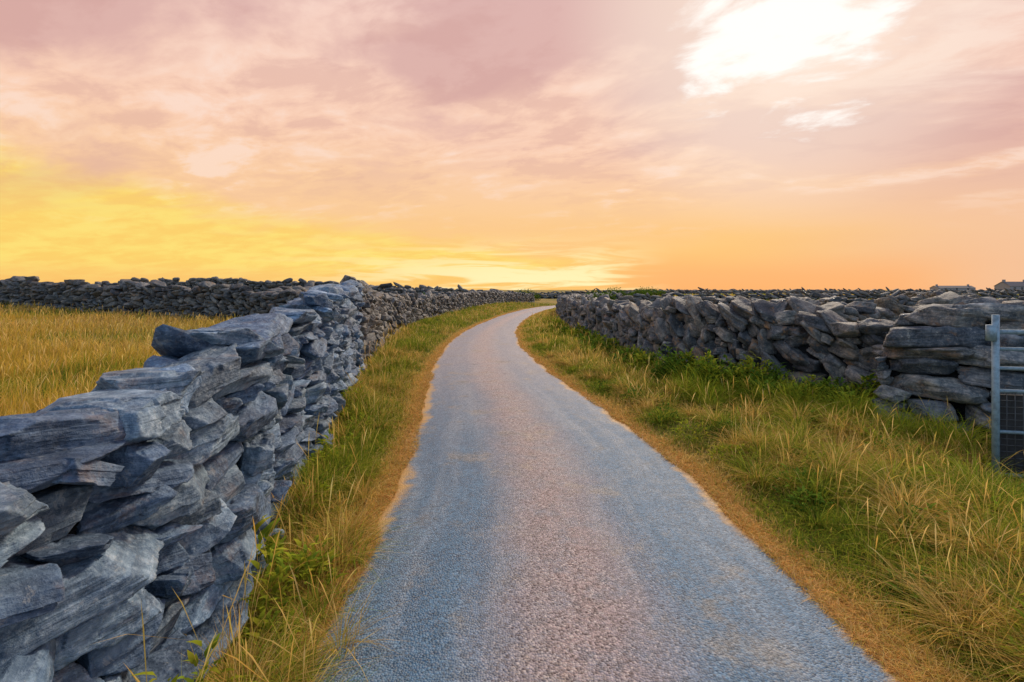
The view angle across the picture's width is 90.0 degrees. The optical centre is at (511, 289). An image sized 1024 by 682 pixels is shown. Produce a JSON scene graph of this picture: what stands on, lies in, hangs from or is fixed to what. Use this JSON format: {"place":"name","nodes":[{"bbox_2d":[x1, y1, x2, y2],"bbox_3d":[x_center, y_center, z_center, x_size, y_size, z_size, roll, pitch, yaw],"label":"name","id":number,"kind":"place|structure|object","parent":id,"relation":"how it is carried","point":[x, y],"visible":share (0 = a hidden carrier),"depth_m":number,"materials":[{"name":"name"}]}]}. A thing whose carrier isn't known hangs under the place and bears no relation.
{"place":"outdoors","nodes":[
{"label":"outdoors","id":0,"kind":"place"},
{"bbox_2d":[0,290,1023,681],"bbox_3d":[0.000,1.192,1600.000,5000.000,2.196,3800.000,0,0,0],"label":"ground","id":1,"kind":"structure","parent":0,"point":[690,420],"depth_m":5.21,"materials":[{"name":"green plant"}]},
{"bbox_2d":[6,289,286,318],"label":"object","id":2,"kind":"object","parent":1,"relation":"on","point":[167,301],"visible":0.15,"depth_m":24.60,"materials":[{"name":"grey stone"}]},
{"bbox_2d":[0,276,301,320],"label":"stones","id":3,"kind":"object","parent":1,"relation":"on","point":[19,289],"visible":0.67,"depth_m":25.37,"materials":[{"name":"grey stone"}]},
{"bbox_2d":[68,464,236,662],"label":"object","id":4,"kind":"object","parent":1,"relation":"on","point":[73,530],"depth_m":1.77,"materials":[{"name":"grey stone"}]},
{"bbox_2d":[0,279,365,681],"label":"stones","id":5,"kind":"object","parent":1,"relation":"on","point":[148,484],"visible":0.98,"depth_m":2.10,"materials":[{"name":"stone"}]},
{"bbox_2d":[94,276,450,294],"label":"stones","id":6,"kind":"object","parent":1,"relation":"on","point":[290,282],"visible":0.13,"depth_m":46.50,"materials":[{"name":"grey stone"}]},
{"bbox_2d":[267,280,314,292],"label":"stones","id":7,"kind":"object","parent":1,"relation":"on","point":[308,285],"visible":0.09,"depth_m":31.62,"materials":[{"name":"grey stone"}]},
{"bbox_2d":[373,282,499,293],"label":"stones","id":8,"kind":"object","parent":1,"relation":"on","point":[445,290],"visible":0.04,"depth_m":63.48,"materials":[{"name":"grey stone"}]},
{"bbox_2d":[339,275,534,366],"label":"stones","id":9,"kind":"object","parent":1,"relation":"on","point":[381,312],"visible":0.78,"depth_m":22.53,"materials":[{"name":"stone"}]},
{"bbox_2d":[0,293,1018,415],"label":"field grass","id":10,"kind":"structure","parent":1,"relation":"on","point":[11,402],"depth_m":12.72,"materials":[{"name":"yellow plant"}]},
{"bbox_2d":[0,300,1023,681],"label":"tall seed grass","id":11,"kind":"structure","parent":1,"relation":"on","point":[286,626],"depth_m":4.14,"materials":[{"name":"yellow plant"}]},
{"bbox_2d":[423,286,665,300],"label":"distant shrubs","id":12,"kind":"object","parent":1,"relation":"on","point":[640,291],"visible":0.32,"depth_m":71.54,"materials":[{"name":"green plant"}]},
{"bbox_2d":[555,292,893,395],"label":"stones","id":13,"kind":"object","parent":1,"relation":"on","point":[819,330],"visible":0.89,"depth_m":8.66,"materials":[{"name":"stone"}]},
{"bbox_2d":[557,291,900,294],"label":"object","id":14,"kind":"object","parent":1,"relation":"on","point":[655,291],"visible":0.13,"depth_m":183.98,"materials":[{"name":"grey stone"}]},
{"bbox_2d":[541,292,977,298],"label":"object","id":15,"kind":"object","parent":1,"relation":"on","point":[554,297],"visible":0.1,"depth_m":108.16,"materials":[{"name":"grey stone"}]},
{"bbox_2d":[518,287,1023,294],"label":"stones","id":16,"kind":"object","parent":1,"relation":"on","point":[700,290],"visible":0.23,"depth_m":189.40,"materials":[{"name":"grey stone"}]},
{"bbox_2d":[681,321,864,380],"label":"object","id":17,"kind":"object","parent":1,"relation":"on","point":[783,361],"visible":0.02,"depth_m":8.06,"materials":[{"name":"grey stone"}]},
{"bbox_2d":[535,288,1023,298],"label":"stones","id":18,"kind":"object","parent":1,"relation":"on","point":[552,295],"visible":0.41,"depth_m":109.95,"materials":[{"name":"grey stone"}]},
{"bbox_2d":[612,289,1023,301],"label":"stones","id":19,"kind":"object","parent":1,"relation":"on","point":[865,295],"visible":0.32,"depth_m":63.90,"materials":[{"name":"grey stone"}]},
{"bbox_2d":[615,293,1023,305],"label":"stones","id":20,"kind":"object","parent":1,"relation":"on","point":[899,299],"visible":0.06,"depth_m":32.41,"materials":[{"name":"grey stone"}]},
{"bbox_2d":[643,296,1012,301],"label":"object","id":21,"kind":"object","parent":1,"relation":"on","point":[811,296],"visible":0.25,"depth_m":63.70,"materials":[{"name":"grey stone"}]},
{"bbox_2d":[786,296,874,310],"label":"stones","id":22,"kind":"object","parent":1,"relation":"on","point":[821,301],"visible":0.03,"depth_m":23.59,"materials":[{"name":"grey stone"}]},
{"bbox_2d":[821,292,1023,322],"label":"stones","id":23,"kind":"object","parent":1,"relation":"on","point":[887,308],"visible":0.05,"depth_m":13.20,"materials":[{"name":"grey stone"}]},
{"bbox_2d":[898,291,978,298],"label":"stones","id":24,"kind":"object","parent":1,"relation":"on","point":[926,295],"visible":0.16,"depth_m":53.87,"materials":[{"name":"grey stone"}]},
{"bbox_2d":[871,297,1023,436],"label":"stones","id":25,"kind":"object","parent":1,"relation":"on","point":[918,345],"visible":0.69,"depth_m":5.98,"materials":[{"name":"stone"}]},
{"bbox_2d":[930,286,975,289],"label":"walls","id":26,"kind":"structure","parent":1,"relation":"on","point":[933,288],"depth_m":296.91,"materials":[{"name":"grey stone"}]},
{"bbox_2d":[930,286,974,287],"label":"roof","id":27,"kind":"structure","parent":26,"relation":"on","point":[954,286],"depth_m":297.86,"materials":[{"name":"stone"}]},
{"bbox_2d":[885,358,1023,435],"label":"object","id":28,"kind":"object","parent":1,"relation":"on","point":[959,408],"depth_m":6.07,"materials":[{"name":"grey stone"}]},
{"bbox_2d":[985,315,1023,478],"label":"farm gate","id":29,"kind":"structure","parent":1,"relation":"on","point":[1007,426],"depth_m":4.51,"materials":[{"name":"metal"}]},
{"bbox_2d":[994,280,1023,290],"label":"stone cottage","id":30,"kind":"structure","parent":1,"relation":"on","point":[1003,284],"depth_m":206.37,"materials":[{"name":"stone"}]},
{"bbox_2d":[0,0,1023,289],"label":"sky","id":31,"kind":"structure","parent":0,"point":[470,144],"materials":[{"name":"orange"}]},
{"bbox_2d":[300,305,904,681],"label":"road","id":32,"kind":"structure","parent":0,"point":[577,537],"depth_m":3.16,"materials":[{"name":"grey asphalt"}]}
]}

